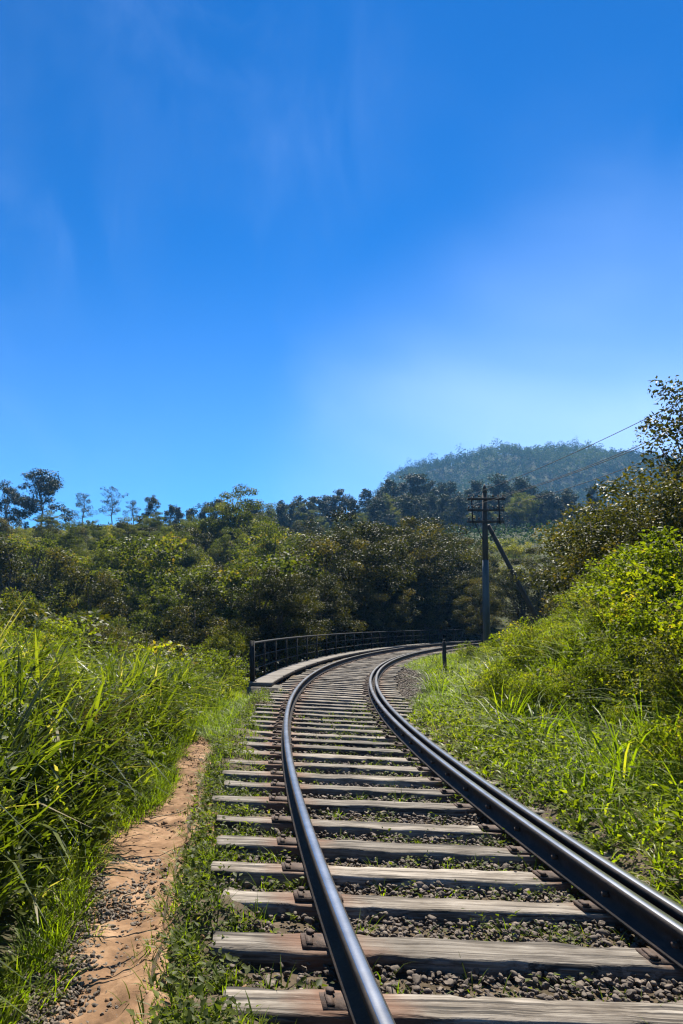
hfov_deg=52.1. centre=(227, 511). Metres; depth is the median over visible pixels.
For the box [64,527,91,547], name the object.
hillside tree
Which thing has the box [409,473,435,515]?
tall eucalyptus
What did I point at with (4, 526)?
hillside tree
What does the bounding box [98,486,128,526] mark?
slender tree
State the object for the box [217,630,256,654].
hillside shrub
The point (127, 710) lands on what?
bank shrub
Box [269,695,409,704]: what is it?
sleeper
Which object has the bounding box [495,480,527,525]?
tall eucalyptus
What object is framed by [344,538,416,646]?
gully tree
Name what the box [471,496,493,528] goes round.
tall eucalyptus
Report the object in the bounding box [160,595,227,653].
hillside tree
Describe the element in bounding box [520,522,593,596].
bank shrub
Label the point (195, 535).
hillside tree
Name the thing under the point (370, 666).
sleeper
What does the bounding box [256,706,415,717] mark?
sleeper
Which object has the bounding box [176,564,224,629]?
hillside tree
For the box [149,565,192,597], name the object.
hillside tree
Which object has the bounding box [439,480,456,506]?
tall eucalyptus
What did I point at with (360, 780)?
sleeper
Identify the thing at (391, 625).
gully tree
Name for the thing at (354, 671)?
sleeper
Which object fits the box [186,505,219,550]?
broad tree
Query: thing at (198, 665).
bank shrub
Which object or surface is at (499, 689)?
bank shrub
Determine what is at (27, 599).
hillside tree
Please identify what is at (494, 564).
hillside tree
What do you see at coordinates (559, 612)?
bank shrub
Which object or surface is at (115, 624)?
hillside tree
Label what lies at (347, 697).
sleeper
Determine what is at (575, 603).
bank shrub
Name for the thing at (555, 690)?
bank shrub
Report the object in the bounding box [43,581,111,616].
hillside tree
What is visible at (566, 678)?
bank shrub
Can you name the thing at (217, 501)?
tall eucalyptus
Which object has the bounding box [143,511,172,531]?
broad tree
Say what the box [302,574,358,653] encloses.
gully tree
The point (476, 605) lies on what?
gully tree
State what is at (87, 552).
hillside shrub
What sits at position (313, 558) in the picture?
hillside tree
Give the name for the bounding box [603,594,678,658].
bank shrub
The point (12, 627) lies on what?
hillside tree
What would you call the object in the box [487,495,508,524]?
tall eucalyptus
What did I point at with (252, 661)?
railing
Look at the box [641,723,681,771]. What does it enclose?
bank shrub
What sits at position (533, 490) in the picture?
tall eucalyptus
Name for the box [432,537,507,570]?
gully tree
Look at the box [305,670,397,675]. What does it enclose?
sleeper
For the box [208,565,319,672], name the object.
gully tree
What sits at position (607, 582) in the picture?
bank shrub
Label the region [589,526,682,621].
bank shrub
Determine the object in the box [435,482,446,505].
tall eucalyptus
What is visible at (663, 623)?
bank shrub
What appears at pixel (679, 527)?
bank shrub
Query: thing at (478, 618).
gully tree
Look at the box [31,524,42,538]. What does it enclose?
hillside tree
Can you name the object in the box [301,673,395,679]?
sleeper
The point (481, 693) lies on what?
bank shrub
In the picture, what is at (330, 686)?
sleeper
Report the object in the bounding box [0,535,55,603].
hillside tree
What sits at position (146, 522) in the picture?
broad tree
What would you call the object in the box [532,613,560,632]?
bank shrub
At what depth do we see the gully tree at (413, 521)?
59.75 m
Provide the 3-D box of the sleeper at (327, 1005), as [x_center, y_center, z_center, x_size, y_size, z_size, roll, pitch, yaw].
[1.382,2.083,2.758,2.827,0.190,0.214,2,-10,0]
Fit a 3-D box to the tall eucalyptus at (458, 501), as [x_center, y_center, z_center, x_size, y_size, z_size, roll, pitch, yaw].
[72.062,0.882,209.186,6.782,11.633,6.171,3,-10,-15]
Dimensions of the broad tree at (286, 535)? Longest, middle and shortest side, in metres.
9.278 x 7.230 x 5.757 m
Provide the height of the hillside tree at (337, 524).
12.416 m
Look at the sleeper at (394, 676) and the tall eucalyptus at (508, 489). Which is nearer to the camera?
the sleeper at (394, 676)
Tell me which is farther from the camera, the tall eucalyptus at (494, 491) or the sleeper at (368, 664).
the tall eucalyptus at (494, 491)
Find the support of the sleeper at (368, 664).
on the ground at (222, 911)
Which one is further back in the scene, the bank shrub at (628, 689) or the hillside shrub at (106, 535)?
the hillside shrub at (106, 535)
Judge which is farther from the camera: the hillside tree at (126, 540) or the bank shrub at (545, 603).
the hillside tree at (126, 540)
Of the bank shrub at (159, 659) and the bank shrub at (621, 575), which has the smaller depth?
the bank shrub at (621, 575)
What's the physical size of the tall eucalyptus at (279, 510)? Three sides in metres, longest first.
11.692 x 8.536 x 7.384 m
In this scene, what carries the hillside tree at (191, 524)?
on the ground at (222, 911)
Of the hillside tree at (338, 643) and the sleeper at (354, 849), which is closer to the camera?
the sleeper at (354, 849)
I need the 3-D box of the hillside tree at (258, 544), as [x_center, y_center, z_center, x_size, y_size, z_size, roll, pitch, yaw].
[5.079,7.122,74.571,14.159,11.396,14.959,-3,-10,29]
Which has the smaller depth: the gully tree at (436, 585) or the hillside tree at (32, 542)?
the gully tree at (436, 585)
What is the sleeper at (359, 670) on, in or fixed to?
on the ground at (222, 911)
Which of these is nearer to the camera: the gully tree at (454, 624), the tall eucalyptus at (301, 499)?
the gully tree at (454, 624)
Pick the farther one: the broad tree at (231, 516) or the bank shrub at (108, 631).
the broad tree at (231, 516)
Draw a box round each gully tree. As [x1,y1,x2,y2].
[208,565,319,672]
[238,567,326,664]
[242,573,333,664]
[277,537,403,649]
[284,507,418,646]
[296,564,368,652]
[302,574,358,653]
[318,519,462,641]
[335,575,386,650]
[339,515,470,639]
[341,531,447,639]
[341,539,445,642]
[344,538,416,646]
[344,541,433,642]
[350,583,398,647]
[361,585,420,646]
[378,586,417,644]
[394,584,445,642]
[404,527,481,636]
[419,565,475,640]
[430,537,500,636]
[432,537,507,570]
[433,569,481,638]
[433,594,473,640]
[450,547,510,632]
[450,577,505,642]
[474,557,546,627]
[507,546,563,623]
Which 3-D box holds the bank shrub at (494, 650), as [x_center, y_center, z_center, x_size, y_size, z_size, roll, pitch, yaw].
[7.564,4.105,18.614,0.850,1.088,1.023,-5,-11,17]
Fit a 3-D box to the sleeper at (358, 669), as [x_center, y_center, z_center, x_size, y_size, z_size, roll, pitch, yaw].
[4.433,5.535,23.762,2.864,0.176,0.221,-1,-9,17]
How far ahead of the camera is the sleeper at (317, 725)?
10.64 m
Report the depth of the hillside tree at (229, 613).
43.61 m
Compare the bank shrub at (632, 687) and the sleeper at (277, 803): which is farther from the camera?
the bank shrub at (632, 687)
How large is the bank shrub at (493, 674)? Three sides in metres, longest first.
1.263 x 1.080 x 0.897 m
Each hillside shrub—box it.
[0,595,48,612]
[1,610,91,636]
[11,534,32,540]
[14,526,30,533]
[19,530,33,538]
[32,528,56,538]
[72,547,91,558]
[78,555,92,572]
[93,533,113,539]
[102,524,125,534]
[126,621,139,637]
[182,554,215,571]
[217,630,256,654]
[488,538,518,555]
[494,566,522,582]
[503,542,533,559]
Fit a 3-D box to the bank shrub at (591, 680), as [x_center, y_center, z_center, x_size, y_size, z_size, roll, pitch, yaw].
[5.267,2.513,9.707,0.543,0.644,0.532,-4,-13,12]
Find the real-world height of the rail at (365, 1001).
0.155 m
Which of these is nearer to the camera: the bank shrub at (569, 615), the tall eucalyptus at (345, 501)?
the bank shrub at (569, 615)
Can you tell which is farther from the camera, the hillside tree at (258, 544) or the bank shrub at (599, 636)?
the hillside tree at (258, 544)
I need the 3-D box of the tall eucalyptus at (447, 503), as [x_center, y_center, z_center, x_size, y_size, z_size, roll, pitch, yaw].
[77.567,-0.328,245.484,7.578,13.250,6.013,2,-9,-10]
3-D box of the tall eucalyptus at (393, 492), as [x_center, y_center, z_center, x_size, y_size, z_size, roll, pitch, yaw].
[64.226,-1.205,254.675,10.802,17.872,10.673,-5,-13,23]
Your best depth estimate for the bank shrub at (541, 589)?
27.97 m
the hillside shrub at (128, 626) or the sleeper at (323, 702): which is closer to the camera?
the sleeper at (323, 702)
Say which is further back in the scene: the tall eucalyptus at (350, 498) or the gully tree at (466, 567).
the tall eucalyptus at (350, 498)
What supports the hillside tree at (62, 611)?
on the ground at (222, 911)
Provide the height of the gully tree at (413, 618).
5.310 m
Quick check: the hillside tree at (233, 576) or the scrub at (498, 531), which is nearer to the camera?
the hillside tree at (233, 576)
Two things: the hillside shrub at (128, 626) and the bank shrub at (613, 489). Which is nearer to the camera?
the bank shrub at (613, 489)
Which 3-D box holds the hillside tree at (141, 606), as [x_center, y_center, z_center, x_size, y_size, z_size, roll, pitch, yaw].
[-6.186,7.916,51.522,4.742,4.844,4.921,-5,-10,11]
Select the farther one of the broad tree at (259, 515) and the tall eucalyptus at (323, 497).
the tall eucalyptus at (323, 497)
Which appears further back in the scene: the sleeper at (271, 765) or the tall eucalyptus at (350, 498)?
the tall eucalyptus at (350, 498)
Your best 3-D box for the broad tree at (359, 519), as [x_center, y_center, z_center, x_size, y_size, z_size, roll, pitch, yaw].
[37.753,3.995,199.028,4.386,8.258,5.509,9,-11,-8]
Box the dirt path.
[38,722,226,1023]
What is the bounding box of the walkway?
[249,640,475,685]
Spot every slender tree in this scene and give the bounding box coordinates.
[71,493,97,523]
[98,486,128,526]
[122,500,140,523]
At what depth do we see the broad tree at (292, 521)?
207.53 m
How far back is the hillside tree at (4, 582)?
70.75 m
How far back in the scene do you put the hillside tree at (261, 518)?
113.90 m
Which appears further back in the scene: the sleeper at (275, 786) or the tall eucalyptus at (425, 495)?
the tall eucalyptus at (425, 495)
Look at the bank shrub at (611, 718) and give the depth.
8.05 m
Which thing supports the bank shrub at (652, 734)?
on the ground at (222, 911)
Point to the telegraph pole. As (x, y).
(486, 526)
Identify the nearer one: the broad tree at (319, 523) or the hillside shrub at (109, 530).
the hillside shrub at (109, 530)
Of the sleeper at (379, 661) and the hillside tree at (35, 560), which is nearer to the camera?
the sleeper at (379, 661)
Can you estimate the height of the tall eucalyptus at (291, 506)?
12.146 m
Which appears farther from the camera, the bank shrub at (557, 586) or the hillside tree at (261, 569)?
the hillside tree at (261, 569)
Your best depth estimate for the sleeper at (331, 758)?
8.00 m
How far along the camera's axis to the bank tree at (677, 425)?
16.21 m
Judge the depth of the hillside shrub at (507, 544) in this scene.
131.01 m
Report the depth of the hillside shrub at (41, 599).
51.54 m
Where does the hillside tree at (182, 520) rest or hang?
on the ground at (222, 911)
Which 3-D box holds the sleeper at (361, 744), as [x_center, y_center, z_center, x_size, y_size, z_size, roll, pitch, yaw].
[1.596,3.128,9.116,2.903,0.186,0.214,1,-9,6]
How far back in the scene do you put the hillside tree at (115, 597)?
54.64 m
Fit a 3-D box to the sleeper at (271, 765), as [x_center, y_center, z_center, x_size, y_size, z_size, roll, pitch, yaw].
[1.477,2.860,7.512,2.985,0.185,0.229,1,-9,3]
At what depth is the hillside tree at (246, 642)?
33.06 m
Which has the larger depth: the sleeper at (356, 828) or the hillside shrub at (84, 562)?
the hillside shrub at (84, 562)
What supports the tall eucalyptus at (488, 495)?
on the ground at (222, 911)
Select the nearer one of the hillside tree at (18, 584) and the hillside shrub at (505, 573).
the hillside tree at (18, 584)
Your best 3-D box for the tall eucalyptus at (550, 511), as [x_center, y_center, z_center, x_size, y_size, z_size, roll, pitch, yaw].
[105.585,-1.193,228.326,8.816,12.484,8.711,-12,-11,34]
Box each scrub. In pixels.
[0,525,681,685]
[12,524,210,549]
[23,598,497,692]
[33,510,674,547]
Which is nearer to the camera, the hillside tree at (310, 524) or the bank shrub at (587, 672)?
the bank shrub at (587, 672)
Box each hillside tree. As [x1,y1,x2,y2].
[0,516,28,540]
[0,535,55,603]
[0,570,27,592]
[0,586,64,629]
[0,616,28,643]
[2,533,90,589]
[3,571,26,588]
[7,614,55,639]
[15,535,41,560]
[22,545,46,574]
[22,547,95,611]
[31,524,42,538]
[39,527,64,559]
[43,563,131,638]
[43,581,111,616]
[43,589,96,619]
[45,607,71,625]
[62,608,110,640]
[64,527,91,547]
[67,519,90,535]
[80,551,115,574]
[86,551,124,572]
[86,570,130,624]
[88,531,186,599]
[91,618,129,642]
[92,615,143,645]
[97,589,130,608]
[111,534,138,549]
[114,516,156,540]
[120,585,172,639]
[129,592,199,639]
[131,583,155,614]
[145,564,236,625]
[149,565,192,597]
[157,525,181,534]
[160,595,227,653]
[163,532,188,583]
[166,521,208,547]
[170,523,212,560]
[174,518,197,528]
[174,571,231,635]
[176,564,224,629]
[198,626,247,659]
[206,541,238,565]
[210,531,234,564]
[212,555,292,600]
[212,560,241,578]
[213,598,261,634]
[214,548,328,631]
[220,528,324,577]
[226,541,251,562]
[232,529,278,547]
[236,625,297,663]
[251,512,278,527]
[276,518,330,542]
[291,542,328,575]
[293,515,324,535]
[296,521,350,560]
[296,524,311,532]
[320,598,350,653]
[489,558,504,586]
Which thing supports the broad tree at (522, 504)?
on the ground at (222, 911)
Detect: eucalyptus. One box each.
[0,479,30,528]
[16,468,75,526]
[138,495,160,522]
[162,504,178,526]
[171,507,185,522]
[185,508,197,522]
[195,501,210,519]
[207,497,225,521]
[252,501,262,517]
[273,503,289,529]
[284,502,300,532]
[291,500,306,525]
[292,495,306,513]
[296,505,310,529]
[306,501,316,528]
[308,496,318,521]
[313,496,329,525]
[317,495,331,519]
[318,496,336,529]
[322,495,342,526]
[333,489,346,511]
[335,494,351,521]
[347,499,365,527]
[348,496,360,516]
[357,488,372,523]
[360,498,384,529]
[368,490,385,518]
[369,494,393,526]
[380,479,397,517]
[385,497,407,526]
[387,485,404,502]
[396,493,424,529]
[397,473,421,509]
[398,495,423,528]
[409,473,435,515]
[412,495,430,531]
[419,493,436,514]
[422,492,440,525]
[429,494,449,526]
[430,487,439,505]
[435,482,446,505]
[436,494,453,522]
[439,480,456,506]
[444,498,465,529]
[447,496,466,526]
[450,491,477,526]
[451,496,474,530]
[464,478,484,514]
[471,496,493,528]
[473,494,493,527]
[486,473,507,523]
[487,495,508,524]
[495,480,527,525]
[496,492,509,523]
[499,492,521,530]
[512,476,531,520]
[518,483,538,523]
[527,492,551,527]
[534,490,557,522]
[542,490,573,525]
[551,493,576,523]
[557,489,580,518]
[582,485,604,522]
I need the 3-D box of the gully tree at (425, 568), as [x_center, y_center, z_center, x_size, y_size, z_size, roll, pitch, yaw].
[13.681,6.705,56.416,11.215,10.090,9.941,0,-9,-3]
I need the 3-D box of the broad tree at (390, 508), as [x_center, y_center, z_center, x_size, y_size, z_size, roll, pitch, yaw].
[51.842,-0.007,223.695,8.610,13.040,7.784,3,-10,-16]
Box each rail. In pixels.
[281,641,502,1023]
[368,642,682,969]
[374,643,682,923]
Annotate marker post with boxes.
[442,639,446,672]
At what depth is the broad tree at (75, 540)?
78.35 m
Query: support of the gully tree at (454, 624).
on the ground at (222, 911)
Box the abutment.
[247,685,281,695]
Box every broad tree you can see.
[0,532,20,586]
[35,510,65,529]
[43,521,86,560]
[86,536,149,590]
[87,529,113,552]
[88,519,106,537]
[109,516,148,540]
[136,514,150,538]
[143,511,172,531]
[143,531,162,551]
[162,529,207,587]
[171,521,199,547]
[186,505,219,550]
[196,484,279,546]
[207,527,250,564]
[228,519,300,569]
[240,513,274,533]
[262,502,291,526]
[272,531,299,556]
[277,508,303,529]
[281,535,345,565]
[293,503,319,530]
[314,516,328,533]
[342,516,355,528]
[351,513,365,525]
[380,493,399,516]
[395,508,407,525]
[460,513,476,530]
[487,513,497,525]
[503,492,543,531]
[505,494,527,511]
[523,498,545,528]
[556,510,571,521]
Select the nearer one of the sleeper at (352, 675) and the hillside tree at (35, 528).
the sleeper at (352, 675)
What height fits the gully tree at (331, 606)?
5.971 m
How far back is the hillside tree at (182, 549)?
79.85 m
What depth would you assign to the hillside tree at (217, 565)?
65.57 m
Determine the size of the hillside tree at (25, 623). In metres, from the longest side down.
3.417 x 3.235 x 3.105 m
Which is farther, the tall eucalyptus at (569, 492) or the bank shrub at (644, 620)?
the tall eucalyptus at (569, 492)
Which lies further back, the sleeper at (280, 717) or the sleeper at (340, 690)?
the sleeper at (340, 690)
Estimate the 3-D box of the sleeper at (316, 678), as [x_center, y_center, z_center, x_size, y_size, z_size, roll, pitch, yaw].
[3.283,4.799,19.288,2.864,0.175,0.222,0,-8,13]
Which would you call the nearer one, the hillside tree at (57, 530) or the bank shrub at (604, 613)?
the bank shrub at (604, 613)
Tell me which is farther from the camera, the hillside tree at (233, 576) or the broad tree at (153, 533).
the broad tree at (153, 533)
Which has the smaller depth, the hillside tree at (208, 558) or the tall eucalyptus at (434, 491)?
the hillside tree at (208, 558)
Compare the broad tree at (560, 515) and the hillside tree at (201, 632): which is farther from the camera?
the broad tree at (560, 515)
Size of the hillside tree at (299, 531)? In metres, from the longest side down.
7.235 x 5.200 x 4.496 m
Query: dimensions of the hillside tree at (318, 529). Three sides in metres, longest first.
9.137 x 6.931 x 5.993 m
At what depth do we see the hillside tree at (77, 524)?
126.92 m
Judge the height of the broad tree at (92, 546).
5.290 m
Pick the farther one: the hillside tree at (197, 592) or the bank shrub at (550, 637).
the hillside tree at (197, 592)
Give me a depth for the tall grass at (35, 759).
6.55 m
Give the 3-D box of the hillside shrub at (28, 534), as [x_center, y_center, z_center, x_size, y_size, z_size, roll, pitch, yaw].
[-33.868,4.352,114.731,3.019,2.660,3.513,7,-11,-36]
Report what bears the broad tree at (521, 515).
on the ground at (222, 911)
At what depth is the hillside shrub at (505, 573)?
85.91 m
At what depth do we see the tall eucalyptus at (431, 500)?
211.72 m
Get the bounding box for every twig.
[119,887,137,901]
[150,808,186,818]
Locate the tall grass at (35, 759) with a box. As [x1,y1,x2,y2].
[0,594,245,1023]
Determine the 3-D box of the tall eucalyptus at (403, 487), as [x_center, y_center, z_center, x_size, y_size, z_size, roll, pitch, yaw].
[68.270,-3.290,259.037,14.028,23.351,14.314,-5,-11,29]
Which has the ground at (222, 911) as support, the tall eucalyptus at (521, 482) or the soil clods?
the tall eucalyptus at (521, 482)
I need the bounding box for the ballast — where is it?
[207,666,682,1002]
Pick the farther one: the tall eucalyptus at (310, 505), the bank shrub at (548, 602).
the tall eucalyptus at (310, 505)
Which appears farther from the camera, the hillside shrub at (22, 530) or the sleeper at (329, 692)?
the hillside shrub at (22, 530)
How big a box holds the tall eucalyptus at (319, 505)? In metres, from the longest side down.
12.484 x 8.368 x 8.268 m
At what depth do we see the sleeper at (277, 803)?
5.89 m
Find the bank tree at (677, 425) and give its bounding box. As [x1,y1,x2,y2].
[633,375,682,491]
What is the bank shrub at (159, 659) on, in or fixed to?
on the ground at (222, 911)
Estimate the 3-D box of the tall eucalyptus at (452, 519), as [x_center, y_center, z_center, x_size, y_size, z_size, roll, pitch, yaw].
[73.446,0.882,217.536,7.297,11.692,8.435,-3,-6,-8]
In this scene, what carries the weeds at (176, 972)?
on the ground at (222, 911)
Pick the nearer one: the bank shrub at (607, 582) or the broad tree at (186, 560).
the bank shrub at (607, 582)
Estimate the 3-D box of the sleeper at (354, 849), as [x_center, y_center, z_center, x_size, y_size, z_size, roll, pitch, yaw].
[1.356,2.420,4.802,2.915,0.186,0.239,2,-9,1]
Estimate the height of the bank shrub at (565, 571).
4.520 m
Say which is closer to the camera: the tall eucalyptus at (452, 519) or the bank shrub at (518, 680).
the bank shrub at (518, 680)
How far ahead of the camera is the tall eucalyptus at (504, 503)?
206.53 m
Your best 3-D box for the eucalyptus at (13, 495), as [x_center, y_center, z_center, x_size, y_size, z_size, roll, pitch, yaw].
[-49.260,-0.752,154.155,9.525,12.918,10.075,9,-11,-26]
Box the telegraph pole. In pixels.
[467,484,539,646]
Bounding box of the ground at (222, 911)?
[0,453,682,1023]
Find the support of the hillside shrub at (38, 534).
on the ground at (222, 911)
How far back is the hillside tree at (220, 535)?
90.85 m
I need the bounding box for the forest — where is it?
[360,437,682,519]
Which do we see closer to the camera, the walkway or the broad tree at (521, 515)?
the walkway
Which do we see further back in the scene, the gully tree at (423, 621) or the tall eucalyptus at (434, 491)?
the tall eucalyptus at (434, 491)
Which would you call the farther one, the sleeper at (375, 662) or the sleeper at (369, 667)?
the sleeper at (375, 662)
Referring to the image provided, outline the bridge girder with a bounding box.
[274,648,394,684]
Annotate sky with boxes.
[0,0,682,528]
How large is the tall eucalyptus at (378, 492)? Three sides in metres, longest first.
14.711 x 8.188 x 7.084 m
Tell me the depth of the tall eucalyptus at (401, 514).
201.09 m
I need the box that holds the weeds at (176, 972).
[0,634,682,1023]
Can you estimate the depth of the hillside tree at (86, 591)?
46.95 m
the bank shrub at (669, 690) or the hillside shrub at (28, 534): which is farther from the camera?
the hillside shrub at (28, 534)
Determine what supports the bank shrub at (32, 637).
on the ground at (222, 911)
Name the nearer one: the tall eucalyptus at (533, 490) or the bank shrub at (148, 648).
the bank shrub at (148, 648)
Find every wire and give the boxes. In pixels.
[470,404,674,494]
[471,431,678,505]
[504,427,680,494]
[505,448,677,505]
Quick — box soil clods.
[19,716,246,1022]
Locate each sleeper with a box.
[208,928,682,987]
[209,859,653,896]
[211,793,544,820]
[214,813,577,844]
[214,834,613,868]
[221,986,682,1023]
[222,768,502,789]
[222,886,626,929]
[224,780,518,803]
[228,758,479,777]
[235,749,469,766]
[240,741,455,757]
[241,735,444,749]
[244,723,430,736]
[250,719,419,730]
[251,715,419,725]
[252,729,435,742]
[254,710,414,721]
[255,703,411,714]
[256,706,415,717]
[268,698,408,707]
[268,700,413,710]
[269,693,401,701]
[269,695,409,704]
[274,691,404,699]
[279,689,401,696]
[282,683,396,690]
[282,685,399,693]
[282,687,398,694]
[284,681,396,688]
[286,680,396,686]
[289,678,397,686]
[295,677,395,682]
[296,675,395,681]
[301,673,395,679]
[302,672,393,677]
[303,675,393,680]
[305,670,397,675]
[306,671,395,677]
[311,669,395,673]
[312,668,398,673]
[314,667,397,671]
[318,666,400,671]
[319,665,399,669]
[323,664,402,669]
[328,663,403,667]
[331,662,404,666]
[337,660,407,665]
[338,660,404,663]
[342,664,401,667]
[358,659,408,662]
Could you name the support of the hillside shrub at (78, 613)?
on the ground at (222, 911)
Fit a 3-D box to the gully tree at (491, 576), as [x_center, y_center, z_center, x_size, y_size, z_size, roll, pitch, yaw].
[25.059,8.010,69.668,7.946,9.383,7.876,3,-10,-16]
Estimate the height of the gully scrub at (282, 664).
9.376 m
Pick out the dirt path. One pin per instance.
(115, 985)
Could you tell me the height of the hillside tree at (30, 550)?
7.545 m
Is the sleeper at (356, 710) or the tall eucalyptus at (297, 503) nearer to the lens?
the sleeper at (356, 710)
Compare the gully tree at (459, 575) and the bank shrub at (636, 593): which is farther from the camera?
the gully tree at (459, 575)
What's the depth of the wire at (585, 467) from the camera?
26.41 m
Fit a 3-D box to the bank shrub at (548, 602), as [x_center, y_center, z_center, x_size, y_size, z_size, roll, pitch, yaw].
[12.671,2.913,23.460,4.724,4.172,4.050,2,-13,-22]
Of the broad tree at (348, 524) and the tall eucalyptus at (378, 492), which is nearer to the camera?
the broad tree at (348, 524)
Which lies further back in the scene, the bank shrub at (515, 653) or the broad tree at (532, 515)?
the broad tree at (532, 515)
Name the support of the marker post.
on the ground at (222, 911)
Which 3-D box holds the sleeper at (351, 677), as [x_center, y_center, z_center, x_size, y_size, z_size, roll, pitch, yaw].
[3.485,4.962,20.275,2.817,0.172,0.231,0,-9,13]
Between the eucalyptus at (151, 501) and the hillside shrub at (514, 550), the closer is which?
the hillside shrub at (514, 550)
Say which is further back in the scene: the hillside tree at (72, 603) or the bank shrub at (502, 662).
the hillside tree at (72, 603)
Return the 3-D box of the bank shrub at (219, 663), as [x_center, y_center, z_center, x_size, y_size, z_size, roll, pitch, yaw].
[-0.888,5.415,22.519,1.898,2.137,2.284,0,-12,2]
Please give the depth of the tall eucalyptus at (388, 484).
258.54 m
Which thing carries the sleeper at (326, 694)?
on the ground at (222, 911)
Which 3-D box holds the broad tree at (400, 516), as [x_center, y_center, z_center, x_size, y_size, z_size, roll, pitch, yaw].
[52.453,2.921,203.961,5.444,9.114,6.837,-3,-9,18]
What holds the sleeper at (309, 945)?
on the ground at (222, 911)
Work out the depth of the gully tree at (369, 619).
43.30 m
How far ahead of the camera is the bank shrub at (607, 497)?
17.27 m
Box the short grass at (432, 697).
[0,581,682,1023]
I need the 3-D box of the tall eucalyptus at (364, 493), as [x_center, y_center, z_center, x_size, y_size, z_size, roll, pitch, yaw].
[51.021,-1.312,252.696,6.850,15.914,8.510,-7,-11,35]
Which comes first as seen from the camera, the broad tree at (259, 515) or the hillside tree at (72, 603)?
the hillside tree at (72, 603)
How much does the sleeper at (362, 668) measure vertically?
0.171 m
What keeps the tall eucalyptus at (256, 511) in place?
on the ground at (222, 911)
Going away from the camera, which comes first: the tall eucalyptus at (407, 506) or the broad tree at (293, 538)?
the broad tree at (293, 538)
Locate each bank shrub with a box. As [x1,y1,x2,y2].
[0,599,205,675]
[0,621,58,656]
[9,614,183,666]
[27,672,87,723]
[34,617,86,652]
[42,687,129,754]
[83,622,150,661]
[91,629,168,660]
[95,690,145,728]
[132,648,180,667]
[139,640,200,674]
[167,653,216,686]
[179,643,229,676]
[199,649,249,682]
[221,668,249,694]
[451,640,481,661]
[463,672,512,704]
[466,658,536,707]
[471,646,491,664]
[471,672,483,691]
[476,633,511,657]
[476,641,490,658]
[488,628,550,674]
[488,680,531,709]
[489,643,502,656]
[491,657,522,672]
[492,674,554,717]
[502,617,545,660]
[508,544,580,615]
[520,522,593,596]
[523,673,581,719]
[528,579,556,614]
[530,492,678,590]
[530,618,573,657]
[531,620,552,634]
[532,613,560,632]
[537,543,580,592]
[537,593,555,614]
[538,492,678,581]
[538,566,590,610]
[542,467,682,568]
[542,614,567,631]
[543,662,592,705]
[545,589,583,626]
[547,607,569,622]
[550,620,593,661]
[553,641,634,714]
[556,573,609,617]
[562,581,603,615]
[568,616,589,631]
[570,551,631,606]
[574,543,678,611]
[575,483,682,564]
[576,458,682,559]
[577,669,609,691]
[581,562,679,611]
[583,598,619,641]
[584,632,605,656]
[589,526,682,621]
[593,627,653,678]
[596,577,682,663]
[598,594,640,662]
[601,701,646,732]
[603,525,682,611]
[603,580,682,661]
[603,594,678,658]
[603,632,682,703]
[608,622,682,708]
[611,466,682,550]
[620,665,647,685]
[622,562,682,666]
[624,675,648,704]
[625,655,681,698]
[625,711,682,785]
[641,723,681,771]
[644,663,682,723]
[646,732,682,775]
[647,699,680,722]
[653,670,682,718]
[659,703,682,725]
[671,631,682,675]
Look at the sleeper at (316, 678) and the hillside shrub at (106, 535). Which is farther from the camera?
the hillside shrub at (106, 535)
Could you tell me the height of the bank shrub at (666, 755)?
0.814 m
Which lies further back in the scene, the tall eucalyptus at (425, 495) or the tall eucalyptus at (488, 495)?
the tall eucalyptus at (425, 495)
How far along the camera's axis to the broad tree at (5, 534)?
74.69 m
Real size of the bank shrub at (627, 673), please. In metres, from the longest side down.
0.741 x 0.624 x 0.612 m
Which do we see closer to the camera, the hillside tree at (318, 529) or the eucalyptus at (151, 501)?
the hillside tree at (318, 529)
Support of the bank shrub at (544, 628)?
on the ground at (222, 911)
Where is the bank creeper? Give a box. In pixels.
[466,567,682,726]
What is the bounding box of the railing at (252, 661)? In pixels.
[248,629,468,681]
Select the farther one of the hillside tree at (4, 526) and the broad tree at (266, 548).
the hillside tree at (4, 526)
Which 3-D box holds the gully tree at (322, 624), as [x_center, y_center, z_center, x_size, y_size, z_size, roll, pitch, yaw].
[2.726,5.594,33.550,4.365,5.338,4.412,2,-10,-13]
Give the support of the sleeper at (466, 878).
on the ground at (222, 911)
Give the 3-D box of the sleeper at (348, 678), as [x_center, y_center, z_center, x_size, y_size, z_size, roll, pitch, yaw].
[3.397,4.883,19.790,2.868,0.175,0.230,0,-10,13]
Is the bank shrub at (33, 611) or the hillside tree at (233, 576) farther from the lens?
the hillside tree at (233, 576)
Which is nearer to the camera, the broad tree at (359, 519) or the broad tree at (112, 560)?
the broad tree at (112, 560)
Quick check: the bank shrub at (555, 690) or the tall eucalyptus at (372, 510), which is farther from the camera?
the tall eucalyptus at (372, 510)
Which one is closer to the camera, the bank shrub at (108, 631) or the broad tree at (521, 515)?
the bank shrub at (108, 631)
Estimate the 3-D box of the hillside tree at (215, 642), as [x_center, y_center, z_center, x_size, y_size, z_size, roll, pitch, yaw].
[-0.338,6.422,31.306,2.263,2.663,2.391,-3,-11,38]
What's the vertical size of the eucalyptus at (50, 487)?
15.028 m
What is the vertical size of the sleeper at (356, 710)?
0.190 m
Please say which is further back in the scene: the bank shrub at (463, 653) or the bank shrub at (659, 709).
the bank shrub at (463, 653)

